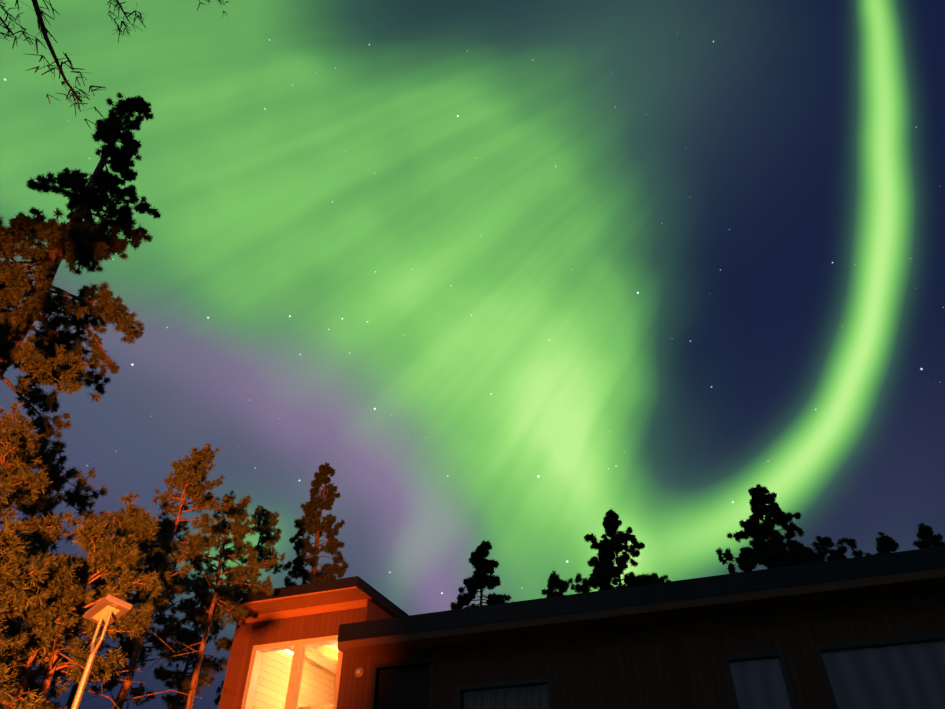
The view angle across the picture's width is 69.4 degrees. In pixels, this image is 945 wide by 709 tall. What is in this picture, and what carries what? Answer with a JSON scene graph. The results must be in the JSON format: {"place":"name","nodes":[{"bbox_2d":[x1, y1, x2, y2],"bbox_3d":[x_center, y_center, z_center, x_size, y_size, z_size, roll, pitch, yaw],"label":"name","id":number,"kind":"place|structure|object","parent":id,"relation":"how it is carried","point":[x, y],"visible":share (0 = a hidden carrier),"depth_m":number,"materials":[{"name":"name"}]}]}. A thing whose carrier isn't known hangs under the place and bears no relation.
{"place":"outdoors","nodes":[
{"label":"outdoors","id":0,"kind":"place"},
{"bbox_2d":[0,0,944,708],"label":"sky","id":1,"kind":"structure","parent":0,"point":[521,273],"materials":[{"name":"green"}]},
{"label":"ground","id":2,"kind":"structure","parent":0,"visible":0},
{"bbox_2d":[0,518,60,708],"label":"young pine","id":3,"kind":"object","parent":2,"relation":"on","point":[12,552],"visible":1,"depth_m":5.29,"materials":[{"name":"green plant"}]},
{"bbox_2d":[0,461,68,624],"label":"young pine","id":4,"kind":"object","parent":2,"relation":"on","point":[58,479],"visible":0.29,"depth_m":8.74,"materials":[{"name":"green plant"}]},
{"bbox_2d":[1,616,68,683],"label":"young pine","id":5,"kind":"object","parent":2,"relation":"on","point":[8,619],"visible":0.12,"depth_m":6.15,"materials":[{"name":"green plant"}]},
{"bbox_2d":[0,401,81,555],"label":"young pine","id":6,"kind":"object","parent":2,"relation":"on","point":[19,480],"visible":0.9,"depth_m":6.95,"materials":[{"name":"green plant"}]},
{"bbox_2d":[0,566,128,708],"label":"young pine","id":7,"kind":"object","parent":2,"relation":"on","point":[65,622],"visible":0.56,"depth_m":5.62,"materials":[{"name":"green plant"}]},
{"bbox_2d":[0,92,161,520],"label":"pine","id":8,"kind":"object","parent":2,"relation":"on","point":[52,357],"visible":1,"depth_m":10.49,"materials":[{"name":"green plant"}]},
{"bbox_2d":[5,516,165,702],"bbox_3d":[-3.342,3.242,5.090,1.328,4.143,1.562,0,-40,0],"label":"young pine","id":9,"kind":"object","parent":2,"relation":"on","point":[107,558],"visible":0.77,"depth_m":5.93,"materials":[{"name":"green plant"}]},
{"bbox_2d":[71,594,132,708],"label":"path light","id":10,"kind":"object","parent":2,"relation":"on","point":[107,611],"visible":1,"depth_m":4.35,"materials":[{"name":"grey"}]},
{"bbox_2d":[0,0,228,128],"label":"tree branch","id":11,"kind":"object","parent":2,"relation":"on","point":[39,15],"visible":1,"depth_m":4.03,"materials":[{"name":"green plant"}]},
{"bbox_2d":[46,492,195,708],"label":"young pine","id":12,"kind":"object","parent":2,"relation":"on","point":[140,525],"visible":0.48,"depth_m":7.17,"materials":[{"name":"green plant"}]},
{"bbox_2d":[82,561,189,708],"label":"young pine","id":13,"kind":"object","parent":2,"relation":"on","point":[127,645],"visible":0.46,"depth_m":9.73,"materials":[{"name":"green plant"}]},
{"bbox_2d":[105,442,231,708],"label":"young pine","id":14,"kind":"object","parent":2,"relation":"on","point":[188,478],"visible":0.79,"depth_m":8.78,"materials":[{"name":"green plant"}]},
{"bbox_2d":[153,573,229,708],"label":"young pine","id":15,"kind":"object","parent":2,"relation":"on","point":[183,680],"visible":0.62,"depth_m":10.82,"materials":[{"name":"green plant"}]},
{"bbox_2d":[153,491,277,708],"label":"young pine","id":16,"kind":"object","parent":2,"relation":"on","point":[219,604],"visible":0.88,"depth_m":9.92,"materials":[{"name":"green plant"}]},
{"bbox_2d":[205,505,286,664],"bbox_3d":[-4.046,5.889,11.006,1.446,7.583,1.722,-13,-41,16],"label":"young pine","id":17,"kind":"object","parent":2,"relation":"on","point":[263,514],"visible":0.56,"depth_m":12.72,"materials":[{"name":"green plant"}]},
{"bbox_2d":[213,462,348,704],"bbox_3d":[-4.665,7.994,17.137,3.858,12.103,3.941,-13,-41,16],"label":"conifer","id":18,"kind":"object","parent":2,"relation":"on","point":[311,519],"visible":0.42,"depth_m":19.16,"materials":[{"name":"green plant"}]},
{"bbox_2d":[450,540,512,609],"bbox_3d":[0.363,14.106,26.649,5.397,14.803,5.916,-13,-41,16],"label":"conifer","id":19,"kind":"object","parent":2,"relation":"on","point":[481,578],"visible":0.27,"depth_m":29.88,"materials":[{"name":"black plant"}]},
{"bbox_2d":[541,570,568,597],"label":"conifer","id":20,"kind":"object","parent":2,"relation":"on","point":[553,584],"visible":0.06,"depth_m":42.15,"materials":[{"name":"black plant"}]},
{"bbox_2d":[218,546,944,708],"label":"cabin","id":21,"kind":"object","parent":2,"relation":"on","point":[865,632],"visible":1,"depth_m":8.66,"materials":[{"name":"wood"}]},
{"bbox_2d":[559,508,669,593],"bbox_3d":[6.977,13.890,28.182,8.167,17.083,7.282,-13,-41,16],"label":"conifer","id":22,"kind":"object","parent":2,"relation":"on","point":[605,570],"visible":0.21,"depth_m":31.93,"materials":[{"name":"black plant"}]},
{"bbox_2d":[715,483,871,573],"bbox_3d":[11.789,11.677,24.036,8.235,15.232,7.968,-13,-41,16],"label":"conifer","id":23,"kind":"object","parent":2,"relation":"on","point":[771,552],"visible":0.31,"depth_m":26.06,"materials":[{"name":"black plant"}]},
{"bbox_2d":[872,532,899,554],"bbox_3d":[22.701,16.483,31.931,4.938,17.843,5.704,7,-40,-8],"label":"conifer","id":24,"kind":"object","parent":2,"relation":"on","point":[886,544],"visible":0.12,"depth_m":37.07,"materials":[{"name":"black plant"}]},
{"bbox_2d":[912,523,944,548],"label":"conifer","id":25,"kind":"object","parent":2,"relation":"on","point":[927,536],"visible":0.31,"depth_m":34.60,"materials":[{"name":"black plant"}]}
]}

